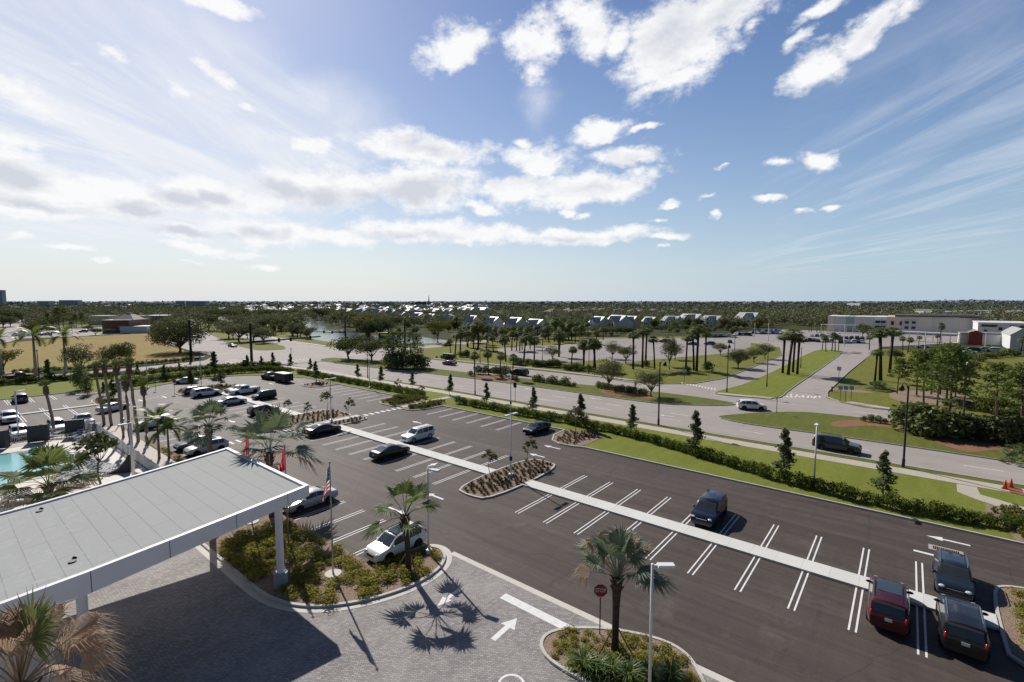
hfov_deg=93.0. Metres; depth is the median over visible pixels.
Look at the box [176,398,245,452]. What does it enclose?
fan palm
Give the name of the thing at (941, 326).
cabbage palm
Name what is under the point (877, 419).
hedge shrub
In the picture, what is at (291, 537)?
croton shrub
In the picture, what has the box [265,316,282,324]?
oak tree
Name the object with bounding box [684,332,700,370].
cabbage palm
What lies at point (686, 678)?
croton shrub
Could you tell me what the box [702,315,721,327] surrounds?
house
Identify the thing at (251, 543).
croton shrub
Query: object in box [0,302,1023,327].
distant woods
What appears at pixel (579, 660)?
strap leaf clump
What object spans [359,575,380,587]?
croton shrub
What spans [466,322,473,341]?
cabbage palm
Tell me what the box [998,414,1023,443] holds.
dark shrub
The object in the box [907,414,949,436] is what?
dark shrub
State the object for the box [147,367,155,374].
hedge shrub
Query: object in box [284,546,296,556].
croton shrub
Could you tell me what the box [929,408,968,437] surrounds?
dark shrub
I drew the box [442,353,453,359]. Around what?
sign wall
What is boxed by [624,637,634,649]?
croton shrub
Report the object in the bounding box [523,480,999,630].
walkway
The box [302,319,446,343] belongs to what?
lake
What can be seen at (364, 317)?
broadleaf tree
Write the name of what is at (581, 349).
cabbage palm
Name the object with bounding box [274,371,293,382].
utility trailer
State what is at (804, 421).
median
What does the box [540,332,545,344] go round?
cabbage palm
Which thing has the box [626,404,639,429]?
young tree
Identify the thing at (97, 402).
planting island
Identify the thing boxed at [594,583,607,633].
stop sign
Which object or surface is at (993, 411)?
dark shrub
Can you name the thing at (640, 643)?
croton shrub
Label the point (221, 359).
side street
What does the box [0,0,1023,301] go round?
sky
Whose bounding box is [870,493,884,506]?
hedge shrub
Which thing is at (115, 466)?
pool lounger
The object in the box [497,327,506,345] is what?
cabbage palm
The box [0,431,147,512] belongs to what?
pool deck
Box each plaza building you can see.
[88,315,118,324]
[100,312,148,332]
[119,325,150,332]
[148,315,173,323]
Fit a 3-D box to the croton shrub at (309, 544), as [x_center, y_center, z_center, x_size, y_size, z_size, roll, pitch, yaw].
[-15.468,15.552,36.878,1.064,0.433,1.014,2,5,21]
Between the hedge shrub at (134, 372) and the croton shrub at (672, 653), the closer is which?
the croton shrub at (672, 653)
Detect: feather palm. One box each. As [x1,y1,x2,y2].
[127,402,181,458]
[138,408,198,457]
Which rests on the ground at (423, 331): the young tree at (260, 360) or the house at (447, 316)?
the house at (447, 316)
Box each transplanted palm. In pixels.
[37,379,55,434]
[89,361,105,424]
[97,358,112,425]
[107,359,124,437]
[117,374,132,441]
[121,356,139,441]
[134,378,149,443]
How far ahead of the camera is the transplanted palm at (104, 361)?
72.96 m
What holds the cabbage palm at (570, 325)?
on the roadside grass at (860, 376)
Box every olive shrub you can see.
[534,374,542,381]
[548,375,557,381]
[990,506,999,512]
[1006,506,1022,514]
[1008,503,1020,510]
[1016,523,1023,532]
[1017,529,1023,537]
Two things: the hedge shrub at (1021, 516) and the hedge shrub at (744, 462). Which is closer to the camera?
the hedge shrub at (1021, 516)
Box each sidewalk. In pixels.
[4,364,1023,494]
[262,335,325,345]
[283,415,359,431]
[400,395,455,407]
[433,358,640,380]
[718,392,773,398]
[847,401,889,408]
[957,484,1023,513]
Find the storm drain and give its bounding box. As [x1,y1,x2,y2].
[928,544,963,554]
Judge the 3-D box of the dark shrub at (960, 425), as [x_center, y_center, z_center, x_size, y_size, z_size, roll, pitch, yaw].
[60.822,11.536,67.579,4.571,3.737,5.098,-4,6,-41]
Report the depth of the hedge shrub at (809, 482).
48.40 m
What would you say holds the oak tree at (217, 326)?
on the ground at (423, 331)
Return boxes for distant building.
[0,290,6,303]
[37,301,54,305]
[59,300,82,305]
[139,303,173,304]
[176,301,185,306]
[186,301,208,305]
[381,302,397,304]
[847,303,874,305]
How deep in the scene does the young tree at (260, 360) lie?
134.46 m
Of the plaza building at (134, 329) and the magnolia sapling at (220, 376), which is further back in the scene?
the plaza building at (134, 329)
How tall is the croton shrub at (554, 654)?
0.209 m
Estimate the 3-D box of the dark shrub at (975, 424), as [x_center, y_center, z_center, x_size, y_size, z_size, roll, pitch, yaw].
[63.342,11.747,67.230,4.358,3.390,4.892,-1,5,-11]
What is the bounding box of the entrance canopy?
[0,447,308,677]
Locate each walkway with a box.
[221,392,302,415]
[340,425,495,473]
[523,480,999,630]
[821,324,859,332]
[894,331,959,343]
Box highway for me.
[0,318,26,342]
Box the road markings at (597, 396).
[13,341,998,470]
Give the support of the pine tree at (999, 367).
on the mulch bed at (967, 444)
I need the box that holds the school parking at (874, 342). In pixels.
[736,329,957,347]
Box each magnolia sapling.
[216,373,225,384]
[283,399,291,412]
[303,401,311,417]
[319,390,332,411]
[344,397,355,416]
[391,378,401,390]
[481,449,498,473]
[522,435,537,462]
[566,406,584,430]
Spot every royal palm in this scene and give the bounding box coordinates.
[0,326,20,377]
[9,324,54,375]
[44,324,84,373]
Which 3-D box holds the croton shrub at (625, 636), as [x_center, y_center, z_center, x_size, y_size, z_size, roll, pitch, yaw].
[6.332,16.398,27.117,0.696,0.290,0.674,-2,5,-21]
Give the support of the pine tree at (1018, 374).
on the mulch bed at (967, 444)
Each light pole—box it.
[14,390,25,439]
[112,382,124,420]
[117,422,134,474]
[194,356,204,386]
[323,377,335,420]
[426,468,439,554]
[504,412,517,476]
[507,374,511,413]
[648,562,675,681]
[813,423,818,477]
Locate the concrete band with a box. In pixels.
[452,552,733,681]
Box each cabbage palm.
[446,339,452,352]
[451,332,459,353]
[454,329,468,352]
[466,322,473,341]
[466,330,472,347]
[469,327,480,348]
[470,321,482,348]
[470,352,479,375]
[481,349,492,374]
[483,324,490,332]
[483,333,491,348]
[488,335,495,351]
[492,326,498,342]
[495,352,505,375]
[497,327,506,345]
[497,334,510,361]
[507,330,516,350]
[508,354,518,379]
[510,325,517,341]
[515,330,524,350]
[518,333,533,358]
[523,326,532,345]
[527,336,540,358]
[533,324,540,339]
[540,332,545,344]
[544,325,551,342]
[550,318,561,341]
[552,330,564,356]
[556,335,566,344]
[565,322,575,340]
[568,347,577,362]
[572,326,579,342]
[576,340,587,364]
[577,339,591,366]
[585,340,601,370]
[590,338,602,369]
[600,326,605,339]
[626,331,640,368]
[636,327,650,367]
[642,325,653,359]
[648,336,658,368]
[680,335,691,365]
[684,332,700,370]
[689,324,707,370]
[700,331,711,361]
[774,332,790,372]
[782,329,804,374]
[787,337,802,371]
[789,336,809,373]
[821,335,828,351]
[829,332,837,350]
[831,334,839,351]
[865,327,894,380]
[865,335,872,349]
[868,349,885,380]
[882,327,906,372]
[899,336,905,350]
[906,337,914,352]
[937,323,945,343]
[1017,336,1023,352]
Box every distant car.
[704,341,715,344]
[915,344,930,347]
[962,347,980,351]
[984,347,1001,351]
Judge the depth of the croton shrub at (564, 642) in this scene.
26.39 m
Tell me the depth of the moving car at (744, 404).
83.92 m
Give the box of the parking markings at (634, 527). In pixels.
[4,381,969,657]
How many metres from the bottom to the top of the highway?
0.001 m
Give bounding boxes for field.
[0,333,188,371]
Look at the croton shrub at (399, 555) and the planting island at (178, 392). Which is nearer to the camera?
the croton shrub at (399, 555)
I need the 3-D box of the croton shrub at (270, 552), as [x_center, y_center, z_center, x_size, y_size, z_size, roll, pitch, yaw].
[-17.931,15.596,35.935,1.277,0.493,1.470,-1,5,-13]
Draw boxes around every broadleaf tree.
[0,348,22,373]
[348,313,386,334]
[425,319,450,342]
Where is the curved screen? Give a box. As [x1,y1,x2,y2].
[107,454,131,473]
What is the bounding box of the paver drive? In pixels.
[51,547,718,681]
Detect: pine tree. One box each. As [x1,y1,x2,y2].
[42,312,53,321]
[49,307,65,327]
[56,308,68,326]
[71,314,78,326]
[74,312,86,327]
[379,335,394,352]
[383,329,401,351]
[391,330,408,352]
[402,330,418,366]
[408,333,424,352]
[887,357,912,393]
[902,350,930,394]
[909,349,934,402]
[918,342,982,409]
[919,348,942,391]
[921,354,953,405]
[930,346,968,397]
[932,344,944,394]
[950,352,972,396]
[962,353,977,388]
[968,361,1020,415]
[991,362,1023,415]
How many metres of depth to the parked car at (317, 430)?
68.23 m
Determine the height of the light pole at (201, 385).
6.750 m
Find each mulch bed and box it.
[469,375,520,381]
[601,390,654,397]
[831,420,1017,451]
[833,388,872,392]
[889,390,976,405]
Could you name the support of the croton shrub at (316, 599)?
on the planting bed at (345, 592)
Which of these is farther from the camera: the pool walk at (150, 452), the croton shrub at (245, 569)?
the pool walk at (150, 452)
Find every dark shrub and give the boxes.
[381,351,403,367]
[384,350,414,368]
[404,351,424,368]
[410,354,431,368]
[462,350,470,355]
[473,365,482,373]
[479,365,489,373]
[490,366,499,374]
[499,365,511,374]
[515,358,524,364]
[529,359,538,365]
[545,359,555,366]
[551,358,560,366]
[568,363,578,369]
[583,364,593,370]
[644,359,649,366]
[682,365,692,372]
[701,361,714,371]
[886,402,924,429]
[888,400,938,433]
[897,401,955,434]
[903,404,965,438]
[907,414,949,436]
[929,407,958,436]
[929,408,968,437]
[943,411,984,439]
[943,413,968,432]
[952,398,963,404]
[956,413,985,437]
[960,400,975,407]
[966,414,991,437]
[971,361,982,367]
[971,417,991,438]
[972,354,987,360]
[979,416,1018,440]
[981,352,992,357]
[981,415,1023,442]
[982,417,1023,443]
[988,406,1009,414]
[990,352,1000,357]
[993,350,1009,356]
[995,414,1023,438]
[998,408,1019,415]
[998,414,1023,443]
[1002,348,1020,355]
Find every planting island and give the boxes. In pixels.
[92,399,125,404]
[176,385,232,395]
[289,410,349,425]
[296,417,363,431]
[461,459,553,496]
[997,587,1023,661]
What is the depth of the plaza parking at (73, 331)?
282.93 m
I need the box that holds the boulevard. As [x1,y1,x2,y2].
[151,319,1023,484]
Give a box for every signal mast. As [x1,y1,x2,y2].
[188,320,201,355]
[249,323,320,361]
[313,316,345,336]
[378,319,405,346]
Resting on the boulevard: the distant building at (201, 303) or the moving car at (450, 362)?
the moving car at (450, 362)
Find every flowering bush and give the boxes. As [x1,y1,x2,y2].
[972,396,994,412]
[981,395,1007,412]
[999,401,1018,412]
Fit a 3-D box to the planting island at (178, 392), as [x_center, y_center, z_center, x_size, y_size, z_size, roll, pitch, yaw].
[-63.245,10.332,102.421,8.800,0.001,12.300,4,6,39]
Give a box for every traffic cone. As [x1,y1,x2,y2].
[1001,480,1008,489]
[1007,478,1013,487]
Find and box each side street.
[2,354,287,381]
[316,331,591,354]
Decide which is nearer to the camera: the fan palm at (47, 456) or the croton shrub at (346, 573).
the croton shrub at (346, 573)
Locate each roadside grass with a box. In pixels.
[264,324,335,346]
[391,336,1023,418]
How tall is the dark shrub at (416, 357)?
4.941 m
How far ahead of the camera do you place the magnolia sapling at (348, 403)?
77.95 m
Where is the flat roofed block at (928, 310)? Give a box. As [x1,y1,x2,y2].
[915,309,944,313]
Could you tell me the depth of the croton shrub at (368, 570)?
33.35 m
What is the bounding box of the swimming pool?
[0,450,75,484]
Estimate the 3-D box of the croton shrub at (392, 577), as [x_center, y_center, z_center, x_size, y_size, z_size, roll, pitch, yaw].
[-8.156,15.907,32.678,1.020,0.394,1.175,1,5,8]
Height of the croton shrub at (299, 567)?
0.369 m
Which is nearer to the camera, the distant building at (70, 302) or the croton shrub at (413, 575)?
the croton shrub at (413, 575)
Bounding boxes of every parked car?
[0,409,19,423]
[8,423,26,439]
[10,392,28,402]
[46,416,64,431]
[133,413,170,429]
[173,377,198,383]
[173,434,215,449]
[181,386,199,394]
[183,435,228,456]
[190,386,221,397]
[216,396,246,405]
[224,384,240,392]
[247,404,277,415]
[282,486,337,512]
[303,423,340,436]
[364,521,426,562]
[369,443,409,460]
[400,424,434,442]
[522,420,550,434]
[691,489,727,526]
[866,575,913,634]
[931,548,977,601]
[934,593,989,661]
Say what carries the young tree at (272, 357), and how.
on the lawn at (35, 389)
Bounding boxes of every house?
[373,309,385,314]
[385,310,400,315]
[409,312,424,322]
[438,314,453,321]
[444,309,455,313]
[463,315,481,324]
[475,307,488,313]
[484,316,504,331]
[504,317,528,327]
[526,319,550,331]
[589,316,607,329]
[607,315,633,327]
[628,316,640,328]
[642,317,659,328]
[661,316,683,327]
[680,313,702,318]
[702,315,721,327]
[735,312,761,327]
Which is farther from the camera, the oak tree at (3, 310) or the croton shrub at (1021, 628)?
the oak tree at (3, 310)
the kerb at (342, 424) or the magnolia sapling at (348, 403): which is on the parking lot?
the kerb at (342, 424)
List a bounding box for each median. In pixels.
[201,322,285,349]
[321,358,733,404]
[715,350,840,397]
[719,412,1023,462]
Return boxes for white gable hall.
[1001,326,1023,349]
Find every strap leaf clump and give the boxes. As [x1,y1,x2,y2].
[559,642,600,681]
[581,646,614,681]
[593,647,627,681]
[611,652,651,681]
[631,657,667,681]
[652,652,695,681]
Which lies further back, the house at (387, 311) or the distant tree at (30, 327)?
the house at (387, 311)
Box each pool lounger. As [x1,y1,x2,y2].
[0,492,24,502]
[10,490,28,501]
[20,489,41,500]
[52,475,73,486]
[56,477,84,486]
[59,471,70,479]
[69,471,89,483]
[72,434,86,443]
[73,431,88,437]
[73,466,96,472]
[84,462,105,472]
[85,419,101,423]
[87,462,112,469]
[90,463,115,474]
[92,459,115,466]
[94,461,120,467]
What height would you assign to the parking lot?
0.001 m
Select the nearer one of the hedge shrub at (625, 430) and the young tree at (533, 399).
the hedge shrub at (625, 430)
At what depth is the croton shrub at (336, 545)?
36.61 m
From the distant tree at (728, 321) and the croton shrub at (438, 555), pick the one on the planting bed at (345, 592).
the croton shrub at (438, 555)
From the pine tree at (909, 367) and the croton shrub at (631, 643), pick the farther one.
the pine tree at (909, 367)
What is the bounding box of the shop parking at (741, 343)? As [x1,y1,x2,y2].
[497,337,750,362]
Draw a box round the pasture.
[52,325,100,327]
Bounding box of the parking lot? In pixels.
[0,376,1023,681]
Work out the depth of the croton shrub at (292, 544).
36.74 m
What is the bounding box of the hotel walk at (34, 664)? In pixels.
[0,641,61,681]
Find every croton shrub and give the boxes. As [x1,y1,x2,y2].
[216,548,230,555]
[219,537,231,545]
[219,542,232,549]
[222,551,237,561]
[227,559,245,566]
[228,537,246,545]
[230,551,249,561]
[232,529,244,536]
[238,529,253,537]
[238,539,249,545]
[239,567,251,572]
[240,559,254,568]
[242,545,259,553]
[242,568,263,581]
[244,548,256,558]
[247,541,258,547]
[248,534,260,541]
[249,566,265,574]
[250,529,263,536]
[251,558,269,567]
[252,524,263,530]
[252,548,268,558]
[258,528,271,535]
[259,541,273,547]
[259,546,275,556]
[261,533,272,539]
[261,537,275,545]
[261,567,275,576]
[262,553,273,558]
[263,560,274,569]
[276,582,288,592]
[282,584,297,594]
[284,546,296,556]
[284,552,297,561]
[285,533,299,541]
[285,541,300,549]
[286,567,296,575]
[286,592,300,601]
[288,569,308,579]
[289,577,305,586]
[291,529,303,536]
[292,548,303,556]
[293,564,304,570]
[294,537,304,541]
[295,545,307,551]
[295,554,306,561]
[298,562,316,572]
[299,527,309,533]
[299,577,312,586]
[301,583,314,593]
[301,589,318,600]
[303,531,317,538]
[303,551,312,558]
[304,542,317,547]
[304,545,314,552]
[306,586,322,594]
[307,536,318,541]
[307,571,325,582]
[308,554,327,564]
[309,593,322,603]
[310,551,324,560]
[311,546,322,552]
[311,560,326,569]
[317,538,324,543]
[318,591,338,605]
[320,586,336,596]
[322,575,340,588]
[325,557,336,564]
[329,542,342,549]
[329,555,347,567]
[331,546,345,554]
[335,574,344,582]
[339,568,357,579]
[340,552,355,559]
[342,558,355,567]
[343,562,356,571]
[344,576,355,585]
[352,559,364,566]
[353,575,367,586]
[354,566,365,574]
[355,586,371,600]
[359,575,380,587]
[362,568,373,575]
[364,571,377,580]
[364,583,383,594]
[373,561,384,570]
[373,565,385,573]
[374,571,392,583]
[381,558,394,565]
[386,562,396,568]
[386,568,398,574]
[386,573,397,582]
[391,552,404,561]
[393,556,402,564]
[395,567,413,578]
[398,564,405,569]
[400,577,410,585]
[406,567,421,579]
[410,549,421,557]
[411,558,426,568]
[418,565,432,575]
[419,543,431,553]
[430,551,442,558]
[550,650,558,658]
[551,639,558,646]
[554,645,562,653]
[556,629,566,638]
[559,638,570,649]
[561,624,574,633]
[564,646,575,655]
[564,659,579,671]
[568,633,579,640]
[569,639,578,647]
[580,635,589,642]
[583,628,594,635]
[584,642,596,650]
[586,670,599,680]
[600,648,614,658]
[601,636,609,645]
[611,650,625,659]
[618,643,626,653]
[621,630,632,639]
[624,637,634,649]
[625,651,637,659]
[628,632,642,641]
[633,646,646,656]
[635,652,646,662]
[637,640,648,649]
[640,633,648,640]
[643,650,655,659]
[652,641,659,650]
[652,655,662,664]
[656,651,666,658]
[657,640,672,650]
[661,655,671,663]
[664,649,679,660]
[676,656,687,666]
[679,653,690,661]
[681,674,693,681]
[685,670,694,675]
[690,675,700,681]
[1007,586,1023,597]
[1007,597,1023,609]
[1009,608,1023,619]
[1011,621,1023,633]
[1012,606,1023,611]
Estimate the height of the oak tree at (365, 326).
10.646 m
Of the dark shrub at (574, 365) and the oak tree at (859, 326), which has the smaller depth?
the dark shrub at (574, 365)
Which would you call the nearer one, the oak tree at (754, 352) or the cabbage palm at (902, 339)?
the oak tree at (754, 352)
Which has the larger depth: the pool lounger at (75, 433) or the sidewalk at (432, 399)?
the sidewalk at (432, 399)
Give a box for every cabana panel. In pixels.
[0,429,9,448]
[26,423,49,442]
[64,418,84,436]
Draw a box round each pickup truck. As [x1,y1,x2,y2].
[1,371,34,379]
[71,413,94,423]
[228,384,259,394]
[261,371,273,380]
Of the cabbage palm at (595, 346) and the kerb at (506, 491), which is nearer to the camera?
the kerb at (506, 491)
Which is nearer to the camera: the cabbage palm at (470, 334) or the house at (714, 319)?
the cabbage palm at (470, 334)
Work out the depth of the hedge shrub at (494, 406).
83.33 m
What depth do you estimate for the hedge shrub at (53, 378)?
113.24 m
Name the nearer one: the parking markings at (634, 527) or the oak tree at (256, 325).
the parking markings at (634, 527)
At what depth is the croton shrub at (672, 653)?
25.54 m
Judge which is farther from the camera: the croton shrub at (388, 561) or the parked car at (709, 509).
the parked car at (709, 509)
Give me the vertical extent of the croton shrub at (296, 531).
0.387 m
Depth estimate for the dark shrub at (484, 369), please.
124.92 m
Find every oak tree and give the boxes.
[0,308,18,316]
[0,314,19,326]
[1,309,26,316]
[56,343,102,372]
[82,325,93,329]
[88,327,103,334]
[94,342,135,369]
[145,314,214,351]
[186,312,227,326]
[202,306,228,317]
[210,319,242,337]
[213,319,232,325]
[218,308,243,316]
[221,314,244,320]
[221,322,258,341]
[231,316,253,325]
[235,323,272,340]
[243,320,260,326]
[248,318,266,325]
[252,327,278,342]
[256,308,273,313]
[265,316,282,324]
[268,317,289,330]
[283,324,306,336]
[297,327,316,333]
[307,307,332,319]
[326,334,370,358]
[334,309,360,326]
[342,312,367,330]
[349,336,386,359]
[351,318,384,337]
[352,318,385,335]
[364,317,396,335]
[367,315,396,336]
[371,315,403,331]
[539,328,553,338]
[544,346,560,357]
[560,325,572,331]
[566,331,579,336]
[590,357,624,389]
[603,341,620,358]
[614,345,637,363]
[622,326,635,332]
[633,371,667,396]
[656,325,666,329]
[660,334,679,369]
[668,343,684,359]
[711,343,727,355]
[726,349,750,368]
[747,347,766,362]
[754,342,775,358]
[855,323,870,335]
[860,326,874,334]
[886,349,905,358]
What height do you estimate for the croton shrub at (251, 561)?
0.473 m
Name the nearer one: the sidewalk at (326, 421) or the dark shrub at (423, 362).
the sidewalk at (326, 421)
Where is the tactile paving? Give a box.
[1008,487,1023,493]
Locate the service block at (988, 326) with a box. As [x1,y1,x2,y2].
[972,320,1023,332]
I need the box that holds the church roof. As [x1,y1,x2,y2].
[413,302,425,304]
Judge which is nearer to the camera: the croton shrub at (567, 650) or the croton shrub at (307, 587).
the croton shrub at (567, 650)
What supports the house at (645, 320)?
on the ground at (423, 331)
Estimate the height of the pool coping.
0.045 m
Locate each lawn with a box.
[0,367,451,405]
[404,396,1023,541]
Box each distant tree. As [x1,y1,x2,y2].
[25,323,39,331]
[268,323,277,334]
[276,323,284,333]
[285,321,295,336]
[293,317,299,323]
[302,328,312,338]
[402,318,410,329]
[449,320,456,329]
[682,317,691,325]
[696,316,704,323]
[718,318,727,329]
[720,317,731,329]
[724,323,731,329]
[734,318,742,327]
[741,321,747,328]
[754,317,764,328]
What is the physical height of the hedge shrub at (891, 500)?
1.532 m
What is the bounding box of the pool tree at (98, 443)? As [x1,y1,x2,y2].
[69,431,119,483]
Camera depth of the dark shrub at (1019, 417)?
63.85 m
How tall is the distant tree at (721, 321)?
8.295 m
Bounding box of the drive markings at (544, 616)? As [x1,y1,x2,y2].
[438,588,570,681]
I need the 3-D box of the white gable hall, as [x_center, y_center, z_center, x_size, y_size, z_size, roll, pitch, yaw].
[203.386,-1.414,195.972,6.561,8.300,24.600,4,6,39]
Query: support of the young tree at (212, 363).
on the lawn at (35, 389)
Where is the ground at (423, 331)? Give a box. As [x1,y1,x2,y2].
[0,302,1023,378]
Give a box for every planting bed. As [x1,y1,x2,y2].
[150,441,442,603]
[304,382,331,386]
[382,398,425,405]
[405,401,446,409]
[543,629,701,681]
[554,430,603,445]
[985,504,1023,541]
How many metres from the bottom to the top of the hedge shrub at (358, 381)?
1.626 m
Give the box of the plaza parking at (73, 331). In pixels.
[23,327,150,337]
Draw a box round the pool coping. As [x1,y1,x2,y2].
[0,449,82,480]
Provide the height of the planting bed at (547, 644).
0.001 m
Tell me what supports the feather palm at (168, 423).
on the planting bed at (345, 592)
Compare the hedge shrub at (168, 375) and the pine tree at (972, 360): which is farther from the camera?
the hedge shrub at (168, 375)
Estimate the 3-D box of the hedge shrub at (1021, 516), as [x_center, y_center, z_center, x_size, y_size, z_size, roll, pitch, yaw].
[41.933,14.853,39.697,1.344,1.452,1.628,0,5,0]
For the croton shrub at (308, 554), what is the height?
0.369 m
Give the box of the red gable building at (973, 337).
[958,329,1001,345]
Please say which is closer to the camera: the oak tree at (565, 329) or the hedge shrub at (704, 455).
the hedge shrub at (704, 455)
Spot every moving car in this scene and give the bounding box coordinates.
[95,402,129,411]
[228,343,237,346]
[442,360,456,365]
[509,368,528,375]
[736,399,766,410]
[812,432,861,453]
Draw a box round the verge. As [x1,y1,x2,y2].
[295,366,1023,488]
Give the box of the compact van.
[251,389,276,400]
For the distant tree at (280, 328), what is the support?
on the roadside grass at (285, 334)
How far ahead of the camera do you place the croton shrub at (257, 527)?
39.82 m
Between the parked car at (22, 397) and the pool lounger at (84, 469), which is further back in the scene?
the parked car at (22, 397)
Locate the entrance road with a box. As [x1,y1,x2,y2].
[626,341,890,412]
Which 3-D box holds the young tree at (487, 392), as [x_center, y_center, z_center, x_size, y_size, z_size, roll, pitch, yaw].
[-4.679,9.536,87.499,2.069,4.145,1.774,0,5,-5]
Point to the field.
(143, 349)
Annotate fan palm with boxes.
[0,441,109,509]
[0,587,132,681]
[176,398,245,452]
[229,403,324,516]
[359,478,441,574]
[570,523,680,657]
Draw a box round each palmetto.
[864,381,884,387]
[866,380,894,391]
[997,451,1023,463]
[1000,443,1023,457]
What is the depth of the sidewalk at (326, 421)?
75.91 m
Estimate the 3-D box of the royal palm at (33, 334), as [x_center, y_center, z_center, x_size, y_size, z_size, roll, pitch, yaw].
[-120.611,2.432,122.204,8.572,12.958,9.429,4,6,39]
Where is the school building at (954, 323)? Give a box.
[828,314,982,335]
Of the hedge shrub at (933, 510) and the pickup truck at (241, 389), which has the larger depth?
the pickup truck at (241, 389)
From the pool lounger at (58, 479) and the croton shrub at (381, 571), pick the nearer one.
the croton shrub at (381, 571)
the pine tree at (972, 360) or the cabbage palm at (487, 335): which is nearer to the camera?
the pine tree at (972, 360)
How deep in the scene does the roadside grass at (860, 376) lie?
134.10 m
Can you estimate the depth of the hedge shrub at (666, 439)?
62.34 m
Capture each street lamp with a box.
[36,350,39,376]
[367,338,369,377]
[474,347,478,394]
[657,360,666,424]
[726,343,730,391]
[766,348,769,386]
[898,382,909,466]
[963,362,968,412]
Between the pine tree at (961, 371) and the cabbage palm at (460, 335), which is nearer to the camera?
the pine tree at (961, 371)
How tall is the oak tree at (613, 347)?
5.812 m
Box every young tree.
[40,359,54,379]
[100,382,105,395]
[104,379,117,397]
[159,364,166,375]
[186,369,195,384]
[207,351,220,376]
[217,370,224,382]
[244,355,251,366]
[259,356,264,365]
[270,352,275,362]
[286,354,293,365]
[307,358,312,369]
[310,361,320,380]
[354,364,362,377]
[377,366,384,380]
[408,371,416,384]
[445,374,453,393]
[480,382,491,401]
[527,387,538,408]
[574,394,590,427]
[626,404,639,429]
[683,410,706,449]
[768,428,797,472]
[866,450,898,493]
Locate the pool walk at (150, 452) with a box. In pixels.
[104,426,176,467]
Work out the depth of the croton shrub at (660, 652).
25.65 m
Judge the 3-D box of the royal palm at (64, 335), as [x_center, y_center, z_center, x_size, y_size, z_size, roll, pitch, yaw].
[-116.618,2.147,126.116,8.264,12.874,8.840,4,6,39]
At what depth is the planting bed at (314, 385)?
109.05 m
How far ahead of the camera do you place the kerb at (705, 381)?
118.98 m
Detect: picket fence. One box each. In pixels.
[10,424,92,444]
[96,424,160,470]
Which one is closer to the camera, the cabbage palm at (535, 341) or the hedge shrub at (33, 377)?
the hedge shrub at (33, 377)
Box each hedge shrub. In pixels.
[0,378,8,385]
[5,379,13,384]
[15,375,27,382]
[27,374,39,382]
[48,373,57,380]
[59,373,67,380]
[106,371,113,377]
[131,369,137,375]
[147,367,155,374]
[164,372,171,380]
[177,371,186,378]
[226,366,235,373]
[257,365,264,371]
[355,378,361,384]
[412,388,418,394]
[453,395,460,403]
[462,398,468,404]
[477,401,484,407]
[489,401,497,409]
[503,404,509,412]
[519,407,527,415]
[530,408,537,418]
[534,411,540,418]
[543,410,550,419]
[548,411,558,420]
[556,414,562,421]
[562,413,569,422]
[569,416,577,424]
[581,420,590,427]
[591,420,600,429]
[595,381,600,387]
[598,422,606,430]
[604,423,611,431]
[609,424,615,432]
[613,425,624,434]
[619,384,625,390]
[621,427,627,435]
[626,428,632,436]
[630,429,640,438]
[631,386,638,392]
[639,432,646,439]
[640,388,648,394]
[643,433,651,440]
[649,434,658,442]
[654,435,662,444]
[661,436,670,446]
[667,439,678,448]
[675,440,682,449]
[680,443,689,451]
[687,444,696,454]
[692,445,703,457]
[701,446,710,458]
[705,448,716,461]
[713,451,726,462]
[723,455,732,464]
[728,455,739,466]
[739,459,748,469]
[746,460,760,472]
[754,462,768,476]
[761,466,774,477]
[774,470,785,481]
[781,470,794,483]
[792,471,806,485]
[803,475,818,488]
[812,477,827,491]
[825,481,837,494]
[831,481,852,498]
[846,485,861,499]
[858,490,874,502]
[866,414,875,421]
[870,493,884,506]
[874,415,883,422]
[880,491,901,509]
[897,497,914,511]
[909,498,926,512]
[924,500,949,516]
[937,502,961,520]
[954,507,974,522]
[966,509,987,523]
[982,511,1001,526]
[997,512,1020,529]
[1014,513,1023,525]
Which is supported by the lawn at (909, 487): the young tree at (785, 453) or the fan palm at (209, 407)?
the young tree at (785, 453)
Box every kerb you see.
[0,375,1023,544]
[18,404,95,415]
[48,630,70,681]
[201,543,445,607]
[208,333,285,349]
[282,365,1023,485]
[288,409,350,427]
[292,416,366,432]
[320,358,734,405]
[428,355,895,410]
[459,459,554,498]
[540,626,705,681]
[714,350,841,397]
[717,411,1023,463]
[993,585,1023,666]
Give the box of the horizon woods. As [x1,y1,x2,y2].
[7,299,1023,303]
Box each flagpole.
[243,431,258,524]
[279,444,294,546]
[322,462,341,577]

